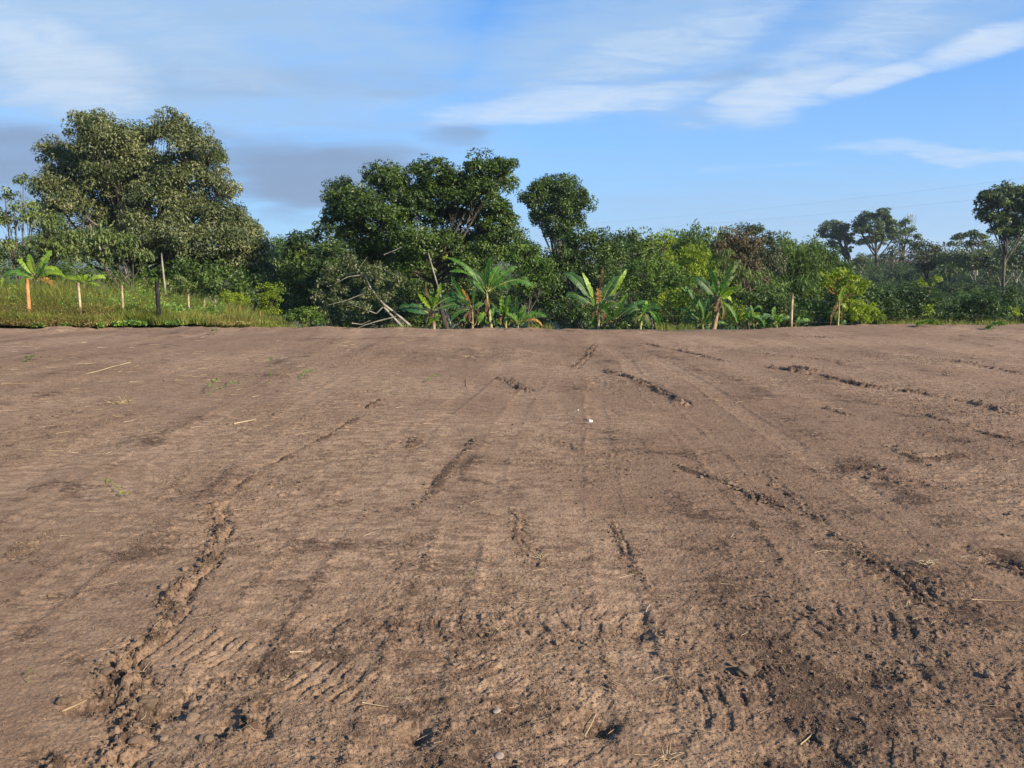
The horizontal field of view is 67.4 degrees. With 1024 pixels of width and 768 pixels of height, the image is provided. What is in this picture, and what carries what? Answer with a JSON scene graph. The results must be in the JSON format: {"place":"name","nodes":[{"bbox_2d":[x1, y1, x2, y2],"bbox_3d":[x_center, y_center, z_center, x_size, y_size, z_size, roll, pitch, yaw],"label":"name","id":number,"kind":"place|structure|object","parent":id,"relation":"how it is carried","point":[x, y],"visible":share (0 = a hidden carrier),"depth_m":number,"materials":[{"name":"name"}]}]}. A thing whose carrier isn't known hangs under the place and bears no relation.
{"place":"outdoors","nodes":[
{"label":"outdoors","id":0,"kind":"place"},
{"bbox_2d":[0,265,1013,331],"bbox_3d":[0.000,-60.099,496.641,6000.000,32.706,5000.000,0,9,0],"label":"ground","id":1,"kind":"structure","parent":0,"point":[399,319],"depth_m":73.68,"materials":[{"name":"green plant"}]},
{"bbox_2d":[3,251,65,289],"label":"banana plant","id":2,"kind":"object","parent":1,"relation":"on","point":[43,270],"visible":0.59,"depth_m":27.64,"materials":[{"name":"green plant"}]},
{"bbox_2d":[0,172,87,290],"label":"sparse tree","id":3,"kind":"object","parent":1,"relation":"on","point":[49,221],"visible":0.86,"depth_m":32.30,"materials":[{"name":"green plant"}]},
{"bbox_2d":[36,258,95,294],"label":"understorey shrub","id":4,"kind":"object","parent":1,"relation":"on","point":[68,271],"visible":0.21,"depth_m":35.73,"materials":[{"name":"green plant"}]},
{"bbox_2d":[65,273,105,293],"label":"banana plant","id":5,"kind":"object","parent":1,"relation":"on","point":[82,277],"visible":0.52,"depth_m":28.71,"materials":[{"name":"green plant"}]},
{"bbox_2d":[75,261,132,299],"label":"understorey shrub","id":6,"kind":"object","parent":1,"relation":"on","point":[108,277],"visible":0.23,"depth_m":37.40,"materials":[{"name":"green plant"}]},
{"bbox_2d":[74,218,154,290],"bbox_3d":[-15.358,-4.080,29.847,3.340,4.626,1.314,1,9,7],"label":"compound leaf tree","id":7,"kind":"object","parent":1,"relation":"on","point":[128,241],"visible":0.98,"depth_m":29.48,"materials":[{"name":"green plant"}]},
{"bbox_2d":[1,282,232,328],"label":"leafy weeds","id":8,"kind":"object","parent":1,"relation":"on","point":[132,322],"visible":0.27,"depth_m":23.70,"materials":[{"name":"green plant"}]},
{"bbox_2d":[13,278,262,327],"bbox_3d":[-11.045,-2.244,28.270,5.922,3.472,14.398,4,9,22],"label":"wire fence","id":9,"kind":"object","parent":1,"relation":"on","point":[157,297],"visible":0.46,"depth_m":22.77,"materials":[{"name":"brown wood"}]},
{"bbox_2d":[114,263,180,299],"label":"understorey shrub","id":10,"kind":"object","parent":1,"relation":"on","point":[142,280],"visible":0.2,"depth_m":37.45,"materials":[{"name":"green plant"}]},
{"bbox_2d":[0,273,296,327],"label":"tall grass","id":11,"kind":"structure","parent":1,"relation":"on","point":[45,294],"depth_m":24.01,"materials":[{"name":"green plant"}]},
{"bbox_2d":[23,105,282,293],"bbox_3d":[-19.473,-8.252,41.267,13.530,13.172,8.862,5,10,28],"label":"broad tree","id":12,"kind":"object","parent":1,"relation":"on","point":[125,171],"visible":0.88,"depth_m":39.69,"materials":[{"name":"green plant"}]},
{"bbox_2d":[141,253,222,301],"bbox_3d":[-16.277,-4.146,38.238,3.965,4.709,3.217,-4,10,-23],"label":"understorey shrub","id":13,"kind":"object","parent":1,"relation":"on","point":[186,271],"visible":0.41,"depth_m":37.50,"materials":[{"name":"green plant"}]},
{"bbox_2d":[166,275,197,299],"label":"pale twiggy bush","id":14,"kind":"object","parent":1,"relation":"on","point":[184,286],"visible":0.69,"depth_m":28.66,"materials":[{"name":"green plant"}]},
{"bbox_2d":[183,255,261,306],"bbox_3d":[-14.279,-3.954,37.494,3.563,4.594,3.689,0,9,0],"label":"understorey shrub","id":15,"kind":"object","parent":1,"relation":"on","point":[221,286],"visible":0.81,"depth_m":37.12,"materials":[{"name":"green plant"}]},
{"bbox_2d":[218,289,251,309],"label":"lime shrub","id":16,"kind":"object","parent":1,"relation":"on","point":[232,300],"visible":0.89,"depth_m":34.56,"materials":[{"name":"green plant"}]},
{"bbox_2d":[220,266,298,316],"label":"understorey shrub","id":17,"kind":"object","parent":1,"relation":"on","point":[258,280],"visible":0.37,"depth_m":40.19,"materials":[{"name":"green plant"}]},
{"bbox_2d":[256,281,285,318],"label":"lime shrub","id":18,"kind":"object","parent":1,"relation":"on","point":[272,294],"visible":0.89,"depth_m":35.76,"materials":[{"name":"green plant"}]},
{"bbox_2d":[248,271,321,322],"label":"understorey shrub","id":19,"kind":"object","parent":1,"relation":"on","point":[304,303],"visible":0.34,"depth_m":43.34,"materials":[{"name":"green plant"}]},
{"bbox_2d":[259,248,338,323],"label":"understorey shrub","id":20,"kind":"object","parent":1,"relation":"on","point":[290,271],"visible":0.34,"depth_m":44.21,"materials":[{"name":"green plant"}]},
{"bbox_2d":[283,306,328,326],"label":"lime shrub","id":21,"kind":"object","parent":1,"relation":"on","point":[300,313],"visible":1,"depth_m":26.67,"materials":[{"name":"green plant"}]},
{"bbox_2d":[279,274,359,324],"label":"understorey shrub","id":22,"kind":"object","parent":1,"relation":"on","point":[305,293],"visible":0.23,"depth_m":43.59,"materials":[{"name":"green plant"}]},
{"bbox_2d":[268,220,378,305],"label":"dark tree","id":23,"kind":"object","parent":1,"relation":"on","point":[300,242],"visible":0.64,"depth_m":44.66,"materials":[{"name":"green plant"}]},
{"bbox_2d":[301,303,364,327],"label":"understorey shrub","id":24,"kind":"object","parent":1,"relation":"on","point":[330,312],"visible":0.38,"depth_m":40.39,"materials":[{"name":"green plant"}]},
{"bbox_2d":[315,273,382,315],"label":"understorey shrub","id":25,"kind":"object","parent":1,"relation":"on","point":[350,285],"visible":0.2,"depth_m":43.55,"materials":[{"name":"green plant"}]},
{"bbox_2d":[323,288,392,327],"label":"understorey shrub","id":26,"kind":"object","parent":1,"relation":"on","point":[352,318],"visible":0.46,"depth_m":40.62,"materials":[{"name":"green plant"}]},
{"bbox_2d":[306,247,411,327],"bbox_3d":[-5.379,-3.419,28.017,3.736,3.253,3.625,0,9,0],"label":"leaning tree","id":27,"kind":"object","parent":1,"relation":"on","point":[351,264],"visible":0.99,"depth_m":26.72,"materials":[{"name":"green plant"}]},
{"bbox_2d":[342,265,416,327],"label":"understorey shrub","id":28,"kind":"object","parent":1,"relation":"on","point":[372,282],"visible":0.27,"depth_m":44.28,"materials":[{"name":"green plant"}]},
{"bbox_2d":[357,285,429,328],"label":"understorey shrub","id":29,"kind":"object","parent":1,"relation":"on","point":[407,315],"visible":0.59,"depth_m":40.49,"materials":[{"name":"green plant"}]},
{"bbox_2d":[376,268,449,320],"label":"understorey shrub","id":30,"kind":"object","parent":1,"relation":"on","point":[418,285],"visible":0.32,"depth_m":44.43,"materials":[{"name":"green plant"}]},
{"bbox_2d":[318,147,542,328],"bbox_3d":[-3.966,-6.490,37.246,11.003,9.571,5.702,0,9,0],"label":"tree","id":31,"kind":"object","parent":1,"relation":"on","point":[450,188],"visible":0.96,"depth_m":36.21,"materials":[{"name":"green plant"}]},
{"bbox_2d":[399,282,461,328],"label":"banana plant","id":32,"kind":"object","parent":1,"relation":"on","point":[432,304],"visible":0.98,"depth_m":24.02,"materials":[{"name":"green plant"}]},
{"bbox_2d":[406,273,475,313],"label":"understorey shrub","id":33,"kind":"object","parent":1,"relation":"on","point":[445,286],"visible":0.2,"depth_m":45.29,"materials":[{"name":"green plant"}]},
{"bbox_2d":[407,287,485,328],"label":"understorey shrub","id":34,"kind":"object","parent":1,"relation":"on","point":[438,321],"visible":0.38,"depth_m":41.26,"materials":[{"name":"green plant"}]},
{"bbox_2d":[451,276,484,328],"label":"banana plant","id":35,"kind":"object","parent":1,"relation":"on","point":[466,301],"visible":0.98,"depth_m":23.86,"materials":[{"name":"green plant"}]},
{"bbox_2d":[442,275,502,326],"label":"understorey shrub","id":36,"kind":"object","parent":1,"relation":"on","point":[466,289],"visible":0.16,"depth_m":45.60,"materials":[{"name":"green plant"}]},
{"bbox_2d":[442,255,534,327],"bbox_3d":[-0.740,-2.994,25.366,2.898,2.551,1.127,3,9,19],"label":"banana plant","id":37,"kind":"object","parent":1,"relation":"on","point":[492,281],"visible":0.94,"depth_m":25.21,"materials":[{"name":"green plant"}]},
{"bbox_2d":[455,288,525,327],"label":"understorey shrub","id":38,"kind":"object","parent":1,"relation":"on","point":[493,298],"visible":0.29,"depth_m":41.70,"materials":[{"name":"green plant"}]},
{"bbox_2d":[0,236,994,293],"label":"wood","id":39,"kind":"object","parent":1,"relation":"on","point":[3,267],"visible":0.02,"depth_m":119.15,"materials":[{"name":"green plant"}]},
{"bbox_2d":[494,295,517,327],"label":"banana plant","id":40,"kind":"object","parent":1,"relation":"on","point":[501,310],"visible":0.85,"depth_m":24.87,"materials":[{"name":"green plant"}]},
{"bbox_2d":[469,265,543,327],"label":"understorey shrub","id":41,"kind":"object","parent":1,"relation":"on","point":[510,293],"visible":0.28,"depth_m":43.68,"materials":[{"name":"green plant"}]},
{"bbox_2d":[505,296,545,327],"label":"banana plant","id":42,"kind":"object","parent":1,"relation":"on","point":[516,316],"visible":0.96,"depth_m":23.70,"materials":[{"name":"green plant"}]},
{"bbox_2d":[500,238,562,326],"bbox_3d":[0.917,-3.971,32.805,2.656,4.462,1.714,3,9,18],"label":"bright bush","id":43,"kind":"object","parent":1,"relation":"on","point":[528,266],"visible":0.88,"depth_m":32.49,"materials":[{"name":"green plant"}]},
{"bbox_2d":[500,271,563,323],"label":"understorey shrub","id":44,"kind":"object","parent":1,"relation":"on","point":[532,300],"visible":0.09,"depth_m":43.17,"materials":[{"name":"green plant"}]},
{"bbox_2d":[515,172,598,328],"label":"round crowned tree","id":45,"kind":"object","parent":1,"relation":"on","point":[563,196],"visible":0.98,"depth_m":59.88,"materials":[{"name":"green plant"}]},
{"bbox_2d":[530,288,596,328],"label":"understorey shrub","id":46,"kind":"object","parent":1,"relation":"on","point":[541,319],"visible":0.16,"depth_m":39.84,"materials":[{"name":"green plant"}]},
{"bbox_2d":[521,222,635,328],"bbox_3d":[3.245,-4.828,37.710,5.650,6.085,3.587,0,9,0],"label":"broadleaf tree","id":47,"kind":"object","parent":1,"relation":"on","point":[576,256],"visible":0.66,"depth_m":37.19,"materials":[{"name":"green plant"}]},
{"bbox_2d":[542,292,645,328],"bbox_3d":[3.209,-2.635,29.895,4.072,1.901,1.514,2,9,11],"label":"shrub","id":48,"kind":"object","parent":1,"relation":"on","point":[574,310],"visible":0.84,"depth_m":29.81,"materials":[{"name":"green plant"}]},
{"bbox_2d":[564,268,626,328],"bbox_3d":[2.688,-2.650,23.928,1.670,1.992,1.638,7,11,39],"label":"banana plant","id":49,"kind":"object","parent":1,"relation":"on","point":[577,280],"visible":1,"depth_m":23.78,"materials":[{"name":"green plant"}]},
{"bbox_2d":[561,288,629,328],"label":"understorey shrub","id":50,"kind":"object","parent":1,"relation":"on","point":[611,309],"visible":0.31,"depth_m":39.32,"materials":[{"name":"green plant"}]},
{"bbox_2d":[601,293,646,328],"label":"banana plant","id":51,"kind":"object","parent":1,"relation":"on","point":[622,302],"visible":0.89,"depth_m":24.18,"materials":[{"name":"green plant"}]},
{"bbox_2d":[604,226,662,328],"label":"broadleaf tree","id":52,"kind":"object","parent":1,"relation":"on","point":[643,247],"visible":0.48,"depth_m":40.09,"materials":[{"name":"green plant"}]},
{"bbox_2d":[625,301,661,328],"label":"banana plant","id":53,"kind":"object","parent":1,"relation":"on","point":[641,318],"visible":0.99,"depth_m":23.71,"materials":[{"name":"green plant"}]},
{"bbox_2d":[607,291,680,328],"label":"understorey shrub","id":54,"kind":"object","parent":1,"relation":"on","point":[631,324],"visible":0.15,"depth_m":39.99,"materials":[{"name":"green plant"}]},
{"bbox_2d":[599,250,696,328],"bbox_3d":[5.707,-3.750,32.791,4.188,4.011,2.599,0,9,0],"label":"shaggy shrub","id":55,"kind":"object","parent":1,"relation":"on","point":[659,276],"visible":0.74,"depth_m":32.45,"materials":[{"name":"green plant"}]},
{"bbox_2d":[636,228,677,318],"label":"lime shrub","id":56,"kind":"object","parent":1,"relation":"on","point":[661,244],"visible":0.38,"depth_m":46.85,"materials":[{"name":"green plant"}]},
{"bbox_2d":[648,285,705,327],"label":"lime shrub","id":57,"kind":"object","parent":1,"relation":"on","point":[672,300],"visible":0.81,"depth_m":29.71,"materials":[{"name":"green plant"}]},
{"bbox_2d":[635,219,725,328],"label":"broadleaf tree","id":58,"kind":"object","parent":1,"relation":"on","point":[686,238],"visible":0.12,"depth_m":56.14,"materials":[{"name":"green plant"}]},
{"bbox_2d":[642,289,720,328],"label":"understorey shrub","id":59,"kind":"object","parent":1,"relation":"on","point":[706,326],"visible":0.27,"depth_m":39.56,"materials":[{"name":"green plant"}]},
{"bbox_2d":[673,240,722,327],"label":"lime shrub","id":60,"kind":"object","parent":1,"relation":"on","point":[694,267],"visible":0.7,"depth_m":43.20,"materials":[{"name":"green plant"}]},
{"bbox_2d":[675,287,730,328],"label":"banana plant","id":61,"kind":"object","parent":1,"relation":"on","point":[702,310],"visible":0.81,"depth_m":24.49,"materials":[{"name":"green plant"}]},
{"bbox_2d":[693,260,740,328],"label":"banana plant","id":62,"kind":"object","parent":1,"relation":"on","point":[720,292],"visible":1,"depth_m":23.76,"materials":[{"name":"green plant"}]},
{"bbox_2d":[696,224,746,328],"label":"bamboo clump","id":63,"kind":"object","parent":1,"relation":"on","point":[708,239],"visible":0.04,"depth_m":58.39,"materials":[{"name":"green plant"}]},
{"bbox_2d":[700,287,769,328],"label":"understorey shrub","id":64,"kind":"object","parent":1,"relation":"on","point":[730,303],"visible":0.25,"depth_m":43.05,"materials":[{"name":"green plant"}]},
{"bbox_2d":[705,248,765,328],"bbox_3d":[8.405,-3.398,28.837,2.298,3.451,0.999,0,9,0],"label":"drooping tree","id":65,"kind":"object","parent":1,"relation":"on","point":[725,255],"visible":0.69,"depth_m":28.65,"materials":[{"name":"green plant"}]},
{"bbox_2d":[719,299,760,328],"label":"lime shrub","id":66,"kind":"object","parent":1,"relation":"on","point":[741,313],"visible":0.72,"depth_m":26.88,"materials":[{"name":"green plant"}]},
{"bbox_2d":[711,225,772,328],"bbox_3d":[10.102,-4.305,33.516,2.955,5.143,1.514,0,9,0],"label":"brown tree","id":67,"kind":"object","parent":1,"relation":"on","point":[739,241],"visible":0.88,"depth_m":33.29,"materials":[{"name":"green plant"}]},
{"bbox_2d":[744,305,769,328],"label":"banana plant","id":68,"kind":"object","parent":1,"relation":"on","point":[750,315],"visible":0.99,"depth_m":24.43,"materials":[{"name":"green plant"}]},
{"bbox_2d":[730,222,789,281],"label":"greygreen tree","id":69,"kind":"object","parent":1,"relation":"on","point":[774,257],"visible":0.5,"depth_m":54.78,"materials":[{"name":"green plant"}]},
{"bbox_2d":[727,283,795,328],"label":"shrub","id":70,"kind":"object","parent":1,"relation":"on","point":[779,305],"visible":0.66,"depth_m":28.68,"materials":[{"name":"green plant"}]},
{"bbox_2d":[740,277,814,327],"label":"understorey shrub","id":71,"kind":"object","parent":1,"relation":"on","point":[777,289],"visible":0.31,"depth_m":43.11,"materials":[{"name":"green plant"}]},
{"bbox_2d":[733,266,832,328],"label":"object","id":72,"kind":"object","parent":1,"relation":"on","point":[809,292],"visible":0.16,"depth_m":48.79,"materials":[{"name":"green plant"}]},
{"bbox_2d":[752,230,828,324],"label":"tree","id":73,"kind":"object","parent":1,"relation":"on","point":[796,266],"visible":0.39,"depth_m":59.98,"materials":[{"name":"green plant"}]},
{"bbox_2d":[793,298,839,325],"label":"shrub","id":74,"kind":"object","parent":1,"relation":"on","point":[810,305],"visible":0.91,"depth_m":27.35,"materials":[{"name":"green plant"}]},
{"bbox_2d":[801,233,865,295],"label":"bamboo clump","id":75,"kind":"object","parent":1,"relation":"on","point":[832,258],"visible":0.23,"depth_m":62.48,"materials":[{"name":"green plant"}]},
{"bbox_2d":[813,219,856,260],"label":"eucalyptus","id":76,"kind":"object","parent":1,"relation":"on","point":[838,234],"visible":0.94,"depth_m":165.99,"materials":[{"name":"green plant"}]},
{"bbox_2d":[830,286,845,324],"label":"banana plant","id":77,"kind":"object","parent":1,"relation":"on","point":[839,299],"visible":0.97,"depth_m":24.48,"materials":[{"name":"green plant"}]},
{"bbox_2d":[801,279,887,325],"bbox_3d":[13.129,-3.084,30.552,2.533,2.610,3.355,-17,19,-62],"label":"coffee bush","id":78,"kind":"object","parent":1,"relation":"on","point":[831,300],"visible":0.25,"depth_m":30.16,"materials":[{"name":"green plant"}]},
{"bbox_2d":[817,266,873,324],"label":"lime shrub","id":79,"kind":"object","parent":1,"relation":"on","point":[836,274],"visible":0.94,"depth_m":26.71,"materials":[{"name":"green plant"}]},
{"bbox_2d":[830,295,886,324],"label":"lime shrub","id":80,"kind":"object","parent":1,"relation":"on","point":[858,310],"visible":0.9,"depth_m":26.74,"materials":[{"name":"green plant"}]},
{"bbox_2d":[849,207,904,265],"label":"eucalyptus","id":81,"kind":"object","parent":1,"relation":"on","point":[882,228],"visible":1,"depth_m":160.96,"materials":[{"name":"green plant"}]},
{"bbox_2d":[844,286,919,324],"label":"coffee bush","id":82,"kind":"object","parent":1,"relation":"on","point":[891,312],"visible":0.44,"depth_m":31.39,"materials":[{"name":"green plant"}]},
{"bbox_2d":[875,244,905,273],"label":"olive tree","id":83,"kind":"object","parent":1,"relation":"on","point":[890,256],"visible":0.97,"depth_m":137.71,"materials":[{"name":"green plant"}]},
{"bbox_2d":[891,217,923,268],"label":"eucalyptus","id":84,"kind":"object","parent":1,"relation":"on","point":[905,230],"visible":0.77,"depth_m":171.47,"materials":[{"name":"green plant"}]},
{"bbox_2d":[871,283,946,324],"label":"coffee bush","id":85,"kind":"object","parent":1,"relation":"on","point":[904,298],"visible":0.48,"depth_m":31.97,"materials":[{"name":"green plant"}]},
{"bbox_2d":[901,239,948,278],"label":"olive tree","id":86,"kind":"object","parent":1,"relation":"on","point":[922,257],"visible":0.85,"depth_m":117.85,"materials":[{"name":"green plant"}]},
{"bbox_2d":[843,259,1023,292],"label":"coffee","id":87,"kind":"object","parent":1,"relation":"on","point":[908,275],"visible":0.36,"depth_m":121.71,"materials":[{"name":"green plant"}]},
{"bbox_2d":[931,262,965,282],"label":"tree","id":88,"kind":"object","parent":1,"relation":"on","point":[949,268],"visible":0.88,"depth_m":103.72,"materials":[{"name":"green plant"}]},
{"bbox_2d":[922,301,978,324],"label":"coffee bush","id":89,"kind":"object","parent":1,"relation":"on","point":[950,311],"visible":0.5,"depth_m":32.70,"materials":[{"name":"green plant"}]},
{"bbox_2d":[936,244,977,278],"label":"tree","id":90,"kind":"object","parent":1,"relation":"on","point":[950,260],"visible":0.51,"depth_m":113.48,"materials":[{"name":"green plant"}]},
{"bbox_2d":[942,229,994,279],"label":"flat topped tree","id":91,"kind":"object","parent":1,"relation":"on","point":[974,235],"visible":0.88,"depth_m":122.88,"materials":[{"name":"green plant"}]},
{"bbox_2d":[954,245,991,280],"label":"tree","id":92,"kind":"object","parent":1,"relation":"on","point":[969,262],"visible":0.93,"depth_m":110.11,"materials":[{"name":"green plant"}]},
{"bbox_2d":[944,289,1017,324],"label":"coffee bush","id":93,"kind":"object","parent":1,"relation":"on","point":[976,306],"visible":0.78,"depth_m":32.71,"materials":[{"name":"green plant"}]},
{"bbox_2d":[971,180,1023,294],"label":"tall tree","id":94,"kind":"object","parent":1,"relation":"on","point":[1011,206],"visible":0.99,"depth_m":79.87,"materials":[{"name":"green plant"}]},
{"bbox_2d":[979,283,1023,316],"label":"coffee bush","id":95,"kind":"object","parent":1,"relation":"on","point":[1010,296],"visible":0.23,"depth_m":35.88,"materials":[{"name":"green plant"}]},
{"bbox_2d":[983,251,1022,285],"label":"tree","id":96,"kind":"object","parent":1,"relation":"on","point":[997,268],"visible":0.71,"depth_m":98.28,"materials":[{"name":"green plant"}]},
{"bbox_2d":[990,235,1023,283],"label":"tree","id":97,"kind":"object","parent":1,"relation":"on","point":[1011,243],"visible":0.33,"depth_m":103.79,"materials":[{"name":"green plant"}]},
{"bbox_2d":[0,324,1023,767],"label":"soil field","id":98,"kind":"structure","parent":0,"point":[486,474],"depth_m":4.76,"materials":[{"name":"brown soil"}]},
{"bbox_2d":[137,694,158,710],"bbox_3d":[-1.464,1.280,3.085,0.087,0.052,0.074,2,9,12],"label":"soil clod","id":99,"kind":"object","parent":98,"relation":"on","point":[147,702],"visible":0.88,"depth_m":3.06,"materials":[{"name":"brown soil"}]},
{"bbox_2d":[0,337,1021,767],"bbox_3d":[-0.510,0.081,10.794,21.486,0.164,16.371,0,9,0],"label":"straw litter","id":100,"kind":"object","parent":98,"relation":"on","point":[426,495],"visible":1,"depth_m":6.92,"materials":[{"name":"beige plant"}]},
{"bbox_2d":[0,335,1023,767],"bbox_3d":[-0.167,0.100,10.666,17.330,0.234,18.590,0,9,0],"label":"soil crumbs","id":101,"kind":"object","parent":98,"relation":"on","point":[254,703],"visible":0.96,"depth_m":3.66,"materials":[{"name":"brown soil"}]},
{"bbox_2d":[0,0,1023,260],"label":"sky","id":102,"kind":"structure","parent":0,"point":[671,109],"materials":[{"name":"blue"}]},
{"bbox_2d":[280,317,1023,331],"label":"crest grass","id":103,"kind":"structure","parent":0,"point":[670,328],"depth_m":23.23,"materials":[{"name":"green plant"}]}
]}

